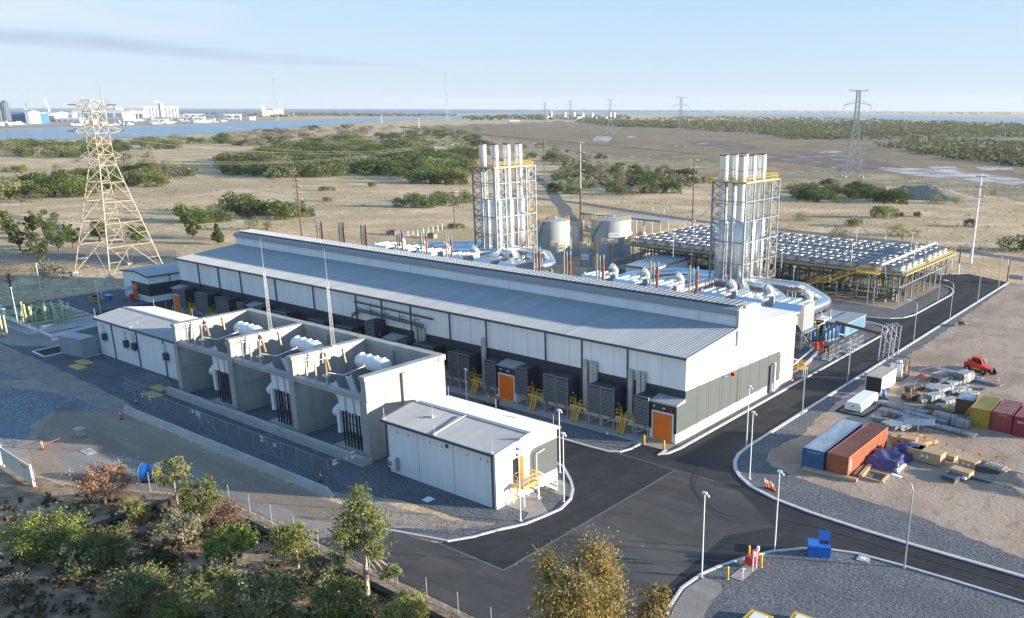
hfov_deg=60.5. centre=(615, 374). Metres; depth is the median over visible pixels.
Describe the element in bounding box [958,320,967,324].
rubble pile
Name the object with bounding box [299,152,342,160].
bushy tree
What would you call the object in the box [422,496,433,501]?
drain cover
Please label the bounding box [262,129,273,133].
bush
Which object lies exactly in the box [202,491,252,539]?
dead shrub
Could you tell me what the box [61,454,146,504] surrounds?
dead tree
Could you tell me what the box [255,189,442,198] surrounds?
power line
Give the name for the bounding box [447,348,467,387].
air intake unit
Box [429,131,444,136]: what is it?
bushy tree
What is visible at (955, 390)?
steel bundle
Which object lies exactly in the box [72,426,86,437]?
meter pillar
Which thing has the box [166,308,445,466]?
blast wall
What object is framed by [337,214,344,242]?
vent riser
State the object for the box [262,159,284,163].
bushy tree
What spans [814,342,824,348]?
fire cabinet
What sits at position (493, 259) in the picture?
exhaust silencer
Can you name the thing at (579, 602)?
bronze gum
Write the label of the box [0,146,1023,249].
scrub
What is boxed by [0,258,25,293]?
bare tree
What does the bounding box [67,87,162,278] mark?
transmission tower
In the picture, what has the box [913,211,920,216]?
bush
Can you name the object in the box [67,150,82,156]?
round tree
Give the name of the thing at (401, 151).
bushy tree
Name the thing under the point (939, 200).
bush
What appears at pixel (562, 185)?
round tree
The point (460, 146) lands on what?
bushy tree
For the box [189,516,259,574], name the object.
bright tree
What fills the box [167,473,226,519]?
dense tree
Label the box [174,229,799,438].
engine hall
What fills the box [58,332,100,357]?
battery container
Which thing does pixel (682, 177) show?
bush
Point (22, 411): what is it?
stones
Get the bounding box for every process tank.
[550,241,567,263]
[572,221,584,255]
[580,242,595,266]
[601,238,615,263]
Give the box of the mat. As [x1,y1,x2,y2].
[866,472,884,479]
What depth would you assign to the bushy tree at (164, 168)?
507.15 m
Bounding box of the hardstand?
[0,325,96,345]
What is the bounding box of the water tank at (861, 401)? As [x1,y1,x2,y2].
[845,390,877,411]
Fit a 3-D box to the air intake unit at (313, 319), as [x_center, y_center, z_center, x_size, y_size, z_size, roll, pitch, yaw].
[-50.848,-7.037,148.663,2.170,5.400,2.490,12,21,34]
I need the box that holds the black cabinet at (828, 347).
[824,345,830,353]
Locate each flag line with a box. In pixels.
[43,410,117,447]
[915,435,1005,460]
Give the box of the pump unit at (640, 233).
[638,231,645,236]
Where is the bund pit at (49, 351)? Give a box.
[32,345,60,356]
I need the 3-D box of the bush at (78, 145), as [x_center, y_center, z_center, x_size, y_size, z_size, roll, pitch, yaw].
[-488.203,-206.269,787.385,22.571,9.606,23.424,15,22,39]
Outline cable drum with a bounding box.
[136,462,161,482]
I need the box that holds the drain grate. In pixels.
[80,448,96,454]
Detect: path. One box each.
[505,494,548,519]
[544,479,573,496]
[670,577,722,617]
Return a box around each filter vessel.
[821,326,826,340]
[826,325,830,340]
[830,324,834,339]
[834,323,838,338]
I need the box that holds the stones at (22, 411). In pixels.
[0,387,107,447]
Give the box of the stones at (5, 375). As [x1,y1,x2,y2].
[0,371,30,379]
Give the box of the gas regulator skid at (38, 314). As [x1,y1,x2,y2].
[0,299,96,340]
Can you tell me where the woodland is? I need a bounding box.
[181,109,1010,119]
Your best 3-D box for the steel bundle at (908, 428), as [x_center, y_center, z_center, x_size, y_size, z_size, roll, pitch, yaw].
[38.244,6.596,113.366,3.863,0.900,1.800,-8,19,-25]
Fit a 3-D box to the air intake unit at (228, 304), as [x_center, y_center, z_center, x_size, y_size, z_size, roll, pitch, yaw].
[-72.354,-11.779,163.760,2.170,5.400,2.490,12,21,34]
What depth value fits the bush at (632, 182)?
452.98 m
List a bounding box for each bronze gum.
[516,517,643,617]
[633,579,678,617]
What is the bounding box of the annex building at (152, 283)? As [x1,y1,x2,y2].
[119,262,180,302]
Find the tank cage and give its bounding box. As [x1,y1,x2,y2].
[886,355,910,380]
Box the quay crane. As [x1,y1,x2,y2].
[42,99,49,111]
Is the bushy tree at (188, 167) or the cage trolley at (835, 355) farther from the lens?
the bushy tree at (188, 167)
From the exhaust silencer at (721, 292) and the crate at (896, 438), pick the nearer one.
the crate at (896, 438)
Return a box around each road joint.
[438,542,503,570]
[503,470,675,570]
[617,453,713,480]
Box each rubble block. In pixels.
[386,230,398,234]
[424,233,436,238]
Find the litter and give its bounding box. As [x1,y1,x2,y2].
[0,473,470,617]
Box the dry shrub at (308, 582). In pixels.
[285,573,327,600]
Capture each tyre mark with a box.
[691,449,1023,587]
[694,453,1023,592]
[833,296,965,374]
[842,295,972,373]
[908,275,974,329]
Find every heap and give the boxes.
[890,185,991,202]
[915,373,928,379]
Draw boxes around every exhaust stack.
[468,131,537,261]
[708,136,780,289]
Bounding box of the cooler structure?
[624,225,956,304]
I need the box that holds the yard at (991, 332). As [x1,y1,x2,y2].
[766,283,1023,557]
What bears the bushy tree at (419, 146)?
on the ground at (378, 222)
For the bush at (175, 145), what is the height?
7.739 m
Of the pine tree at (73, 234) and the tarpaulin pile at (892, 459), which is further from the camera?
the pine tree at (73, 234)
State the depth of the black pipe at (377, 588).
75.25 m
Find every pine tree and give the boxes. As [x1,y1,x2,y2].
[0,210,17,237]
[2,220,28,250]
[21,215,35,232]
[21,229,55,262]
[27,209,58,233]
[41,223,72,251]
[62,224,81,247]
[90,218,106,240]
[126,225,147,242]
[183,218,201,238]
[211,223,224,243]
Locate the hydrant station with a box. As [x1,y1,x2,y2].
[742,546,759,577]
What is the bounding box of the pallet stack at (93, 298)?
[88,295,101,302]
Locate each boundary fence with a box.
[0,278,123,306]
[1,314,97,336]
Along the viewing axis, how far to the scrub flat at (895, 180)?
538.29 m
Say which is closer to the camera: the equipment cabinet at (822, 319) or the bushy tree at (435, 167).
the equipment cabinet at (822, 319)
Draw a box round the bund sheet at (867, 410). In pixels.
[835,397,887,416]
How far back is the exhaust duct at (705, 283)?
174.21 m
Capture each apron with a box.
[186,313,650,442]
[641,438,676,449]
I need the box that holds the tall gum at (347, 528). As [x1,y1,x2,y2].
[319,482,403,597]
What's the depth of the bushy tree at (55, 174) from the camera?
453.29 m
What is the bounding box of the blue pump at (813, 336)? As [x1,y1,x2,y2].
[807,331,826,343]
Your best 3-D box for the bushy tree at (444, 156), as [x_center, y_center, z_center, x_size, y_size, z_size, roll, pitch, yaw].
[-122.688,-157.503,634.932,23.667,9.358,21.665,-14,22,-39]
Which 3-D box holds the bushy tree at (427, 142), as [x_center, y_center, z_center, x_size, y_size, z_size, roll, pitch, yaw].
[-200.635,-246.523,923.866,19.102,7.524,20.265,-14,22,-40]
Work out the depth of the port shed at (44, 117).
1924.13 m
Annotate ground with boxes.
[0,108,1023,617]
[0,115,275,127]
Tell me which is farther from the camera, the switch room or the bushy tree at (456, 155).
the bushy tree at (456, 155)
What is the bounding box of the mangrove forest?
[577,115,1023,165]
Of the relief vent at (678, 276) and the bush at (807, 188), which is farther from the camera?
the bush at (807, 188)
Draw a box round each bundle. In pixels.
[870,413,894,421]
[877,399,927,413]
[878,407,934,422]
[881,410,898,418]
[881,415,914,430]
[896,401,934,415]
[899,425,923,431]
[901,388,920,401]
[901,414,952,431]
[903,408,949,424]
[904,378,921,384]
[904,381,923,391]
[912,389,925,394]
[917,395,930,403]
[922,381,944,392]
[922,402,955,413]
[924,388,944,402]
[926,423,977,437]
[928,365,983,378]
[930,368,949,378]
[930,372,948,383]
[932,382,953,393]
[933,409,957,424]
[935,399,954,407]
[939,394,957,403]
[945,379,962,384]
[948,383,971,394]
[950,416,971,428]
[953,367,974,383]
[957,390,979,394]
[966,382,985,389]
[973,378,1004,385]
[983,461,1010,472]
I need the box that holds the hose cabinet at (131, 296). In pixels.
[129,294,134,300]
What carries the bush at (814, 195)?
on the ground at (378, 222)
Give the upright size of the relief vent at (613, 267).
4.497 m
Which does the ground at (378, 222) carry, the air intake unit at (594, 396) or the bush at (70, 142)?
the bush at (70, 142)
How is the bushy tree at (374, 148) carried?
on the ground at (378, 222)
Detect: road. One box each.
[90,299,594,464]
[313,471,773,617]
[442,272,1023,616]
[486,147,590,232]
[489,193,1023,261]
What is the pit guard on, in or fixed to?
on the gravel at (106, 373)
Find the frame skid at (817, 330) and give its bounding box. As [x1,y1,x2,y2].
[808,321,824,339]
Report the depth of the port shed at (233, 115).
2907.73 m
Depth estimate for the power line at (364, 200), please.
299.44 m
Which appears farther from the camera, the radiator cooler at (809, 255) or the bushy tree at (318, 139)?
the bushy tree at (318, 139)
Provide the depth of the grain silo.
3020.80 m
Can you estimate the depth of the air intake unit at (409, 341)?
134.53 m
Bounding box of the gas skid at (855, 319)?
[814,309,866,336]
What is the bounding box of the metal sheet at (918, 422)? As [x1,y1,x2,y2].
[903,418,934,431]
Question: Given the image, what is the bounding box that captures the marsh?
[400,121,1023,186]
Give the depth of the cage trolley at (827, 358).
143.91 m
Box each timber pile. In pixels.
[889,429,916,437]
[907,432,926,437]
[917,433,937,444]
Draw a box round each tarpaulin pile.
[864,447,912,472]
[896,442,919,459]
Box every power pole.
[292,178,302,235]
[449,191,456,228]
[542,140,544,184]
[576,141,583,220]
[690,158,697,224]
[970,174,986,263]
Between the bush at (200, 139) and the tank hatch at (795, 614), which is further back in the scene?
the bush at (200, 139)
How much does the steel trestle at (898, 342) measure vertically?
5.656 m
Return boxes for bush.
[0,142,19,149]
[0,499,92,574]
[1,145,13,153]
[4,144,35,155]
[10,146,39,156]
[15,141,34,148]
[21,145,52,155]
[23,138,36,143]
[26,142,51,147]
[26,258,75,280]
[32,144,50,149]
[39,149,57,154]
[43,146,74,157]
[46,142,62,148]
[49,536,102,580]
[50,144,83,153]
[51,164,61,169]
[58,149,77,156]
[63,141,85,144]
[65,142,92,149]
[77,136,98,141]
[78,146,111,156]
[81,513,136,573]
[89,555,187,617]
[95,146,123,154]
[98,147,120,155]
[108,143,132,150]
[111,139,123,143]
[126,534,193,578]
[128,135,153,143]
[138,138,160,143]
[138,144,156,150]
[140,143,160,148]
[146,504,205,545]
[155,140,183,148]
[163,161,179,167]
[164,135,182,140]
[166,142,183,148]
[193,138,206,143]
[202,139,215,144]
[213,139,230,143]
[215,132,228,137]
[222,135,244,143]
[228,138,267,145]
[235,564,308,617]
[237,135,252,139]
[241,214,273,229]
[246,138,268,145]
[255,132,277,140]
[260,136,286,142]
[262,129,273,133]
[269,140,288,144]
[279,129,298,134]
[284,545,357,599]
[299,133,321,138]
[300,567,382,617]
[307,125,321,129]
[318,186,335,190]
[352,128,372,133]
[367,182,376,186]
[374,582,437,617]
[403,128,418,133]
[447,223,464,228]
[459,129,470,134]
[526,152,536,157]
[534,142,545,147]
[547,181,561,191]
[551,174,561,179]
[561,155,571,160]
[561,172,581,180]
[561,185,579,193]
[566,168,578,174]
[569,177,582,184]
[573,162,592,169]
[573,177,589,188]
[575,166,593,173]
[594,153,607,158]
[597,164,610,171]
[604,180,623,190]
[605,176,625,184]
[609,183,628,193]
[616,186,636,195]
[624,178,636,185]
[629,169,644,176]
[635,184,649,193]
[637,181,653,186]
[639,185,653,193]
[650,182,667,192]
[650,184,665,192]
[655,164,670,171]
[661,181,682,193]
[671,175,685,181]
[685,169,699,177]
[686,177,699,183]
[781,180,813,190]
[787,187,804,198]
[788,184,800,194]
[790,184,812,195]
[791,212,811,220]
[795,190,820,200]
[797,184,822,198]
[801,182,818,186]
[805,188,830,201]
[815,187,838,199]
[817,178,839,189]
[823,178,841,187]
[824,185,839,192]
[828,223,849,237]
[830,193,847,202]
[836,185,861,199]
[844,218,862,226]
[850,185,876,190]
[854,183,878,194]
[856,187,879,198]
[865,188,887,201]
[870,205,899,218]
[871,189,908,202]
[880,188,909,203]
[885,223,910,236]
[902,189,915,199]
[908,228,921,237]
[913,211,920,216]
[925,194,941,202]
[930,198,944,204]
[948,194,964,203]
[963,218,974,227]
[995,234,1023,252]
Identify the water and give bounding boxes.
[0,114,527,140]
[512,112,1023,123]
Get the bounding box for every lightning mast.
[260,241,273,329]
[324,252,336,345]
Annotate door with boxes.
[12,115,17,121]
[19,115,24,122]
[131,282,138,298]
[173,294,181,312]
[498,372,514,400]
[512,455,523,481]
[514,487,518,499]
[651,409,673,442]
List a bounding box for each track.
[0,214,223,240]
[0,247,175,268]
[0,369,123,482]
[27,410,373,539]
[55,452,371,538]
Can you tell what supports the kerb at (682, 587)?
on the ground at (378, 222)
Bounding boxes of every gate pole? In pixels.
[957,249,961,274]
[1006,259,1023,281]
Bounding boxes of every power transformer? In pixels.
[182,315,263,408]
[238,329,323,430]
[301,345,391,455]
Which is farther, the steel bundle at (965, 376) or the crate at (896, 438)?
the steel bundle at (965, 376)
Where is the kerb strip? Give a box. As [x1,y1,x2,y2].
[217,500,467,617]
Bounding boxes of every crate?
[892,433,901,445]
[900,434,917,442]
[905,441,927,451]
[910,445,946,466]
[946,452,958,461]
[949,465,974,480]
[958,455,980,469]
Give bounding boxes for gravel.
[0,289,884,525]
[190,384,229,400]
[243,402,291,421]
[304,424,362,444]
[390,524,506,538]
[618,269,951,317]
[668,550,1023,617]
[737,287,1023,574]
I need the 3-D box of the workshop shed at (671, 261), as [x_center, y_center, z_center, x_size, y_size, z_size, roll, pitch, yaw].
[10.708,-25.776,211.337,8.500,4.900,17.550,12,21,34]
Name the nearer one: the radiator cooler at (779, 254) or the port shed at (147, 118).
the radiator cooler at (779, 254)
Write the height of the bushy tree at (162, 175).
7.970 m
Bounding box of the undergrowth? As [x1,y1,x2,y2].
[0,128,715,195]
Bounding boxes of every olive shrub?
[0,571,32,603]
[112,496,153,525]
[145,587,201,617]
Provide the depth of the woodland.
3523.97 m
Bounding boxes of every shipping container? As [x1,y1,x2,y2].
[801,418,862,469]
[826,423,887,475]
[955,392,978,415]
[969,395,1001,429]
[989,399,1022,433]
[1011,406,1023,436]
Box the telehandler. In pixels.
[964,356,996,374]
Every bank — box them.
[0,344,132,410]
[337,494,493,529]
[956,463,1023,488]
[967,480,1023,499]
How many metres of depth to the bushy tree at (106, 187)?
429.37 m
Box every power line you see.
[74,133,476,153]
[84,135,464,163]
[117,107,455,138]
[122,135,453,161]
[123,132,466,151]
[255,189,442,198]
[256,188,448,200]
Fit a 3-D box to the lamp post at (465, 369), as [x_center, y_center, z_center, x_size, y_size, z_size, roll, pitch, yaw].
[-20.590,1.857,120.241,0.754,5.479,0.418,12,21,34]
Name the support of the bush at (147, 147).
on the ground at (378, 222)
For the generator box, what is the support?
on the yard at (991, 332)
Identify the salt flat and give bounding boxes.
[593,136,611,141]
[687,139,766,150]
[767,152,902,171]
[819,151,839,152]
[881,168,1023,184]
[928,166,959,168]
[976,167,1013,169]
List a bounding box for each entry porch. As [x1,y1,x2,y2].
[170,284,191,313]
[245,301,265,308]
[382,332,408,342]
[496,358,525,401]
[649,393,685,443]
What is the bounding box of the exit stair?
[792,360,808,380]
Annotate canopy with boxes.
[580,212,687,232]
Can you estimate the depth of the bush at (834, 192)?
396.72 m
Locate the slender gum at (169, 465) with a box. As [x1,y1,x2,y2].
[147,455,195,506]
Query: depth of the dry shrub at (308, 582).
73.29 m
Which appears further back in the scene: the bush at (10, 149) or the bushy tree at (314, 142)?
the bushy tree at (314, 142)
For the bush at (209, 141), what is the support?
on the ground at (378, 222)
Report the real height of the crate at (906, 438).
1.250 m
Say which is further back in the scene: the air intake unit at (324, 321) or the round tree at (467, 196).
the round tree at (467, 196)
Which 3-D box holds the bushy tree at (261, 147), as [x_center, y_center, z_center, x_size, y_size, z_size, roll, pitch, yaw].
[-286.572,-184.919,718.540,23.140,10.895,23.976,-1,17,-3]
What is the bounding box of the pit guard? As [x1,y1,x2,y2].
[124,372,169,397]
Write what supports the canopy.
on the ground at (378, 222)
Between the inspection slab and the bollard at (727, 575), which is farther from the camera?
the inspection slab
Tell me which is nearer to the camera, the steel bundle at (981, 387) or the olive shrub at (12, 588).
the olive shrub at (12, 588)
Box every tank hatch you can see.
[743,609,772,617]
[790,611,812,617]
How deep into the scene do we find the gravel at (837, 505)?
92.18 m
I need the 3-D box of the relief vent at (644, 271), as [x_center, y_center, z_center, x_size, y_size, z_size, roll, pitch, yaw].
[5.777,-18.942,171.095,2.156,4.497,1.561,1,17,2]
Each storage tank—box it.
[534,214,569,260]
[588,213,630,257]
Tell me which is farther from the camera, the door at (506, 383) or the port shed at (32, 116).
the port shed at (32, 116)
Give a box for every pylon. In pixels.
[566,101,574,127]
[606,99,613,132]
[674,97,688,146]
[840,90,870,177]
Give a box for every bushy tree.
[0,180,33,187]
[0,182,45,198]
[1,184,45,198]
[13,172,44,181]
[23,173,70,187]
[33,179,56,184]
[35,173,66,177]
[50,169,85,175]
[57,184,97,197]
[69,168,96,175]
[70,174,99,181]
[72,172,91,181]
[83,178,115,189]
[91,181,119,189]
[94,174,110,179]
[104,170,142,184]
[105,160,133,170]
[105,176,127,185]
[106,178,139,187]
[109,164,136,172]
[121,164,154,173]
[127,173,158,181]
[130,166,155,173]
[134,160,156,166]
[139,162,161,170]
[139,168,161,173]
[140,171,172,183]
[148,164,166,170]
[160,167,189,177]
[176,169,194,175]
[178,164,199,170]
[210,151,254,164]
[212,151,238,161]
[213,151,242,159]
[213,162,250,171]
[217,153,270,163]
[224,158,252,163]
[229,164,262,175]
[233,160,264,168]
[247,165,273,176]
[251,150,270,156]
[251,155,278,164]
[252,159,278,167]
[255,145,281,153]
[256,152,276,159]
[261,163,315,177]
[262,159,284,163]
[263,151,289,158]
[263,162,303,178]
[268,142,304,146]
[270,154,296,162]
[271,143,289,152]
[273,145,293,152]
[286,155,324,163]
[288,161,313,172]
[289,143,313,151]
[294,162,330,176]
[296,154,325,161]
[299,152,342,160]
[301,141,322,144]
[306,155,342,165]
[307,142,320,151]
[313,138,331,142]
[314,145,354,155]
[315,161,351,173]
[320,138,334,145]
[320,148,339,156]
[320,160,350,166]
[321,141,345,146]
[322,134,342,139]
[327,152,352,159]
[332,152,364,157]
[334,163,357,174]
[338,144,358,149]
[339,134,361,142]
[340,152,370,162]
[345,137,370,141]
[354,140,370,147]
[355,139,380,144]
[355,145,383,154]
[355,156,411,175]
[355,159,399,174]
[363,145,385,152]
[366,149,383,154]
[373,142,404,148]
[376,149,417,158]
[379,133,401,139]
[384,148,421,155]
[387,162,436,174]
[392,138,415,144]
[392,153,434,162]
[393,157,413,163]
[397,142,411,147]
[402,160,430,169]
[404,135,424,139]
[405,140,424,147]
[408,144,432,148]
[408,163,452,175]
[409,162,446,176]
[410,146,433,152]
[416,155,440,164]
[418,133,433,137]
[419,139,433,144]
[423,130,443,135]
[426,149,449,155]
[426,150,445,158]
[427,171,469,183]
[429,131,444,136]
[429,139,451,145]
[432,157,462,163]
[433,152,463,158]
[435,132,458,138]
[435,165,464,172]
[436,158,462,165]
[439,163,473,174]
[445,148,466,153]
[445,151,467,159]
[446,142,476,149]
[446,166,471,177]
[451,134,474,141]
[451,156,476,164]
[451,162,491,173]
[463,134,481,140]
[463,137,491,146]
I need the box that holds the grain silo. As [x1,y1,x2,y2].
[142,100,178,116]
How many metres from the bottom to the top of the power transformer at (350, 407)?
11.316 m
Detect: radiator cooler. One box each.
[632,232,670,243]
[644,233,682,245]
[654,234,692,246]
[666,235,705,247]
[673,225,705,233]
[678,236,714,249]
[684,226,715,235]
[690,241,714,250]
[694,228,715,236]
[702,244,714,252]
[763,244,792,255]
[764,232,784,240]
[764,242,779,247]
[767,233,797,243]
[769,245,805,259]
[779,234,809,245]
[783,246,819,261]
[792,236,822,246]
[796,248,833,262]
[805,237,834,247]
[810,249,847,264]
[818,238,848,249]
[825,251,861,266]
[832,239,861,250]
[840,252,876,268]
[845,240,875,252]
[856,254,891,269]
[859,242,888,253]
[871,255,907,271]
[874,243,902,255]
[887,257,925,273]
[888,244,917,256]
[903,246,931,258]
[918,247,948,262]
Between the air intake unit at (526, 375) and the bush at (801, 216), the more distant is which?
the bush at (801, 216)
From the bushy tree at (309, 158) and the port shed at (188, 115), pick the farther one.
the port shed at (188, 115)
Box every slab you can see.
[730,564,758,580]
[856,555,869,562]
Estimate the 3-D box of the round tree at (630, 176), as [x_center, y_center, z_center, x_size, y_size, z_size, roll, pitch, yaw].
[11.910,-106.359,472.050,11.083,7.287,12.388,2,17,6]
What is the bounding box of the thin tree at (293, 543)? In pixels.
[261,519,320,569]
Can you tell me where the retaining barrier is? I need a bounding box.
[123,405,334,497]
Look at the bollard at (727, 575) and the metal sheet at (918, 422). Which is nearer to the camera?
the bollard at (727, 575)
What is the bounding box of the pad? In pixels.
[620,254,941,308]
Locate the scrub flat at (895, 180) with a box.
[454,134,1023,201]
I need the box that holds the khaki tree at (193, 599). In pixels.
[161,557,256,617]
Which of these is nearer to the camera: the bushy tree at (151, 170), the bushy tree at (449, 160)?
the bushy tree at (151, 170)
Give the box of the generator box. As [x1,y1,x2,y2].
[865,366,896,392]
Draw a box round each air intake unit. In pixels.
[178,286,195,313]
[194,290,211,316]
[200,292,218,316]
[215,295,231,313]
[221,296,239,312]
[236,300,253,310]
[253,304,272,312]
[272,308,290,314]
[279,310,298,318]
[307,316,325,322]
[315,318,334,327]
[335,322,353,329]
[343,324,363,334]
[364,318,385,339]
[396,336,415,345]
[413,340,433,348]
[423,342,445,368]
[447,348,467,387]
[457,350,480,390]
[484,356,505,397]
[515,363,538,405]
[543,370,566,413]
[555,372,578,416]
[588,380,611,425]
[601,383,624,428]
[634,390,657,437]
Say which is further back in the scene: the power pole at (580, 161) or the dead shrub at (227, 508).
the power pole at (580, 161)
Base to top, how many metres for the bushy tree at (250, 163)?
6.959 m
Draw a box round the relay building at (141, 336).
[92,301,198,379]
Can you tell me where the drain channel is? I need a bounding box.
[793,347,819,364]
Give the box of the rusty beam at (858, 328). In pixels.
[835,321,894,352]
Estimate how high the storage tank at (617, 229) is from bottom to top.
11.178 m
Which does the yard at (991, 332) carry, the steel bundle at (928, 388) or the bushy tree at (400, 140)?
the steel bundle at (928, 388)
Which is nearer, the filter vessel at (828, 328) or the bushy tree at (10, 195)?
the filter vessel at (828, 328)
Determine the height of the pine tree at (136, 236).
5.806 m
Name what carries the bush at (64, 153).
on the ground at (378, 222)
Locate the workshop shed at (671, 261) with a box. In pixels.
[624,253,693,271]
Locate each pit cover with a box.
[68,364,87,369]
[74,359,93,364]
[142,391,163,398]
[149,385,165,391]
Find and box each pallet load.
[940,471,961,483]
[947,471,966,480]
[970,475,994,482]
[975,460,998,474]
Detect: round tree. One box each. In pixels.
[0,164,30,171]
[0,176,21,199]
[16,191,40,202]
[24,181,65,198]
[55,173,96,197]
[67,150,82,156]
[91,170,114,178]
[120,152,133,163]
[124,171,142,181]
[133,150,156,161]
[139,174,169,187]
[158,164,185,178]
[172,202,200,221]
[191,208,216,223]
[205,204,219,211]
[209,211,231,222]
[214,191,257,215]
[217,211,238,220]
[218,161,241,174]
[230,206,244,215]
[239,207,257,219]
[245,198,284,216]
[251,202,271,213]
[263,201,305,219]
[289,150,306,156]
[296,163,331,177]
[297,206,315,216]
[325,164,350,176]
[350,157,384,170]
[370,149,396,157]
[382,166,412,179]
[392,197,406,206]
[403,192,426,207]
[404,169,436,183]
[419,196,437,208]
[425,190,446,200]
[435,191,461,205]
[436,171,468,184]
[452,189,476,202]
[458,147,478,159]
[542,150,565,161]
[551,183,570,191]
[577,156,591,165]
[610,165,625,175]
[628,172,644,181]
[639,171,662,184]
[673,169,690,175]
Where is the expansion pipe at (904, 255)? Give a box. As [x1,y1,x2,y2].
[874,241,939,275]
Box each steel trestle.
[877,323,892,360]
[882,323,896,358]
[887,323,901,354]
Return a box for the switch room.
[379,391,560,508]
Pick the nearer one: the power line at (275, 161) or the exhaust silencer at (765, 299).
the exhaust silencer at (765, 299)
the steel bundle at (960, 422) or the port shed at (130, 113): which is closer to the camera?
the steel bundle at (960, 422)
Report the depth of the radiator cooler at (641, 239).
224.02 m
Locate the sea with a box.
[9,109,714,113]
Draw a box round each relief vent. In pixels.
[470,245,479,257]
[500,249,508,259]
[524,252,532,260]
[608,263,618,272]
[640,267,647,276]
[673,271,684,281]
[726,278,736,288]
[762,283,773,293]
[801,288,812,299]
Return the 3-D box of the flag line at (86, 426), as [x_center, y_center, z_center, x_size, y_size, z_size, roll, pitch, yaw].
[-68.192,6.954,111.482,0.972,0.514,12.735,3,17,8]
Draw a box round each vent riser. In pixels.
[316,209,322,238]
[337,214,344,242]
[360,213,366,245]
[396,226,403,250]
[420,224,427,254]
[444,230,452,257]
[532,238,540,270]
[562,250,570,274]
[595,254,603,279]
[648,261,658,287]
[687,263,698,293]
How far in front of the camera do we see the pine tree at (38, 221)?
277.85 m
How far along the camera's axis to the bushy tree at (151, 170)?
496.22 m
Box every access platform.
[187,301,202,316]
[208,306,216,315]
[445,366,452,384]
[470,371,489,394]
[528,385,548,410]
[570,395,591,421]
[615,406,637,434]
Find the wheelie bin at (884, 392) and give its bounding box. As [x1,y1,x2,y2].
[881,389,886,396]
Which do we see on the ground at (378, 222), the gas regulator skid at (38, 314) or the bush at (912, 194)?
the bush at (912, 194)
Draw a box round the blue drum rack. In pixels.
[104,294,112,299]
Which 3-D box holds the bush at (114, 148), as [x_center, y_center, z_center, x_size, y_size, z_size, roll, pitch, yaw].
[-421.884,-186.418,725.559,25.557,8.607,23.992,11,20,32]
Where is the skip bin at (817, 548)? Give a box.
[807,530,830,558]
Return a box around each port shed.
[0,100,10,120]
[0,103,3,120]
[11,110,28,122]
[24,110,41,123]
[40,112,49,122]
[45,112,67,121]
[52,118,85,121]
[66,112,77,117]
[71,110,122,117]
[81,119,98,121]
[122,110,135,120]
[130,109,147,118]
[139,117,153,119]
[152,119,168,121]
[171,117,189,119]
[183,114,204,116]
[193,116,205,119]
[204,115,225,117]
[224,114,241,117]
[226,118,241,119]
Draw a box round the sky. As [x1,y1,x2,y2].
[0,0,1023,111]
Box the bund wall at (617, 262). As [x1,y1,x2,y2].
[521,249,649,273]
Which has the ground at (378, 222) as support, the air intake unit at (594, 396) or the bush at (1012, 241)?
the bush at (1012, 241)
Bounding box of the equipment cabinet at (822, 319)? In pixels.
[814,316,831,334]
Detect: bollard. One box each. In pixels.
[726,566,728,579]
[759,555,762,567]
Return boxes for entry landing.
[510,468,557,506]
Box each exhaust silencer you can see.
[372,240,403,249]
[393,243,425,252]
[416,246,448,256]
[444,250,477,260]
[473,254,507,264]
[498,258,532,269]
[581,269,617,280]
[612,273,648,285]
[646,278,684,291]
[698,285,737,298]
[735,290,775,306]
[773,295,816,351]
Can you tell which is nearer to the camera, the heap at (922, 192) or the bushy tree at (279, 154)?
the heap at (922, 192)
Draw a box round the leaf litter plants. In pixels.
[0,492,451,617]
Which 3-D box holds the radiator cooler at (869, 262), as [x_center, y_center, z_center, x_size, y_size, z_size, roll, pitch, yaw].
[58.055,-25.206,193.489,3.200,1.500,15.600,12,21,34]
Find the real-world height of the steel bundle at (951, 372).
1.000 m
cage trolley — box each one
[822,352,833,360]
[829,344,841,357]
[839,339,849,352]
[845,337,857,349]
[852,334,863,346]
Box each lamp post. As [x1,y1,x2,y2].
[10,287,19,327]
[464,368,467,399]
[516,447,522,521]
[557,409,561,473]
[561,432,566,502]
[699,491,709,578]
[746,385,752,447]
[748,411,756,479]
[773,470,784,552]
[792,358,805,414]
[838,333,850,385]
[891,473,913,568]
[906,299,917,341]
[945,280,953,318]
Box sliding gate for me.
[0,445,34,486]
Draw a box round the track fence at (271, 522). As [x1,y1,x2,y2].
[32,469,491,617]
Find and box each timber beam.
[802,466,857,481]
[853,464,864,476]
[858,464,871,477]
[863,476,880,482]
[871,470,886,474]
[881,474,888,482]
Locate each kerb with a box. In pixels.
[384,462,573,541]
[557,436,640,452]
[658,314,888,454]
[667,547,1023,614]
[733,282,1023,577]
[824,273,953,318]
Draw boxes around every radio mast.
[273,78,279,120]
[445,73,448,119]
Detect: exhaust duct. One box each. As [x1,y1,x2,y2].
[416,241,504,247]
[438,245,492,251]
[453,247,498,255]
[480,247,501,256]
[499,247,520,259]
[508,245,555,272]
[618,268,728,278]
[651,275,727,284]
[685,276,718,292]
[733,279,785,300]
[738,280,749,293]
[745,275,830,319]
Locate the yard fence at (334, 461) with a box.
[123,376,355,477]
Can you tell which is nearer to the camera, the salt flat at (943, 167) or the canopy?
the canopy

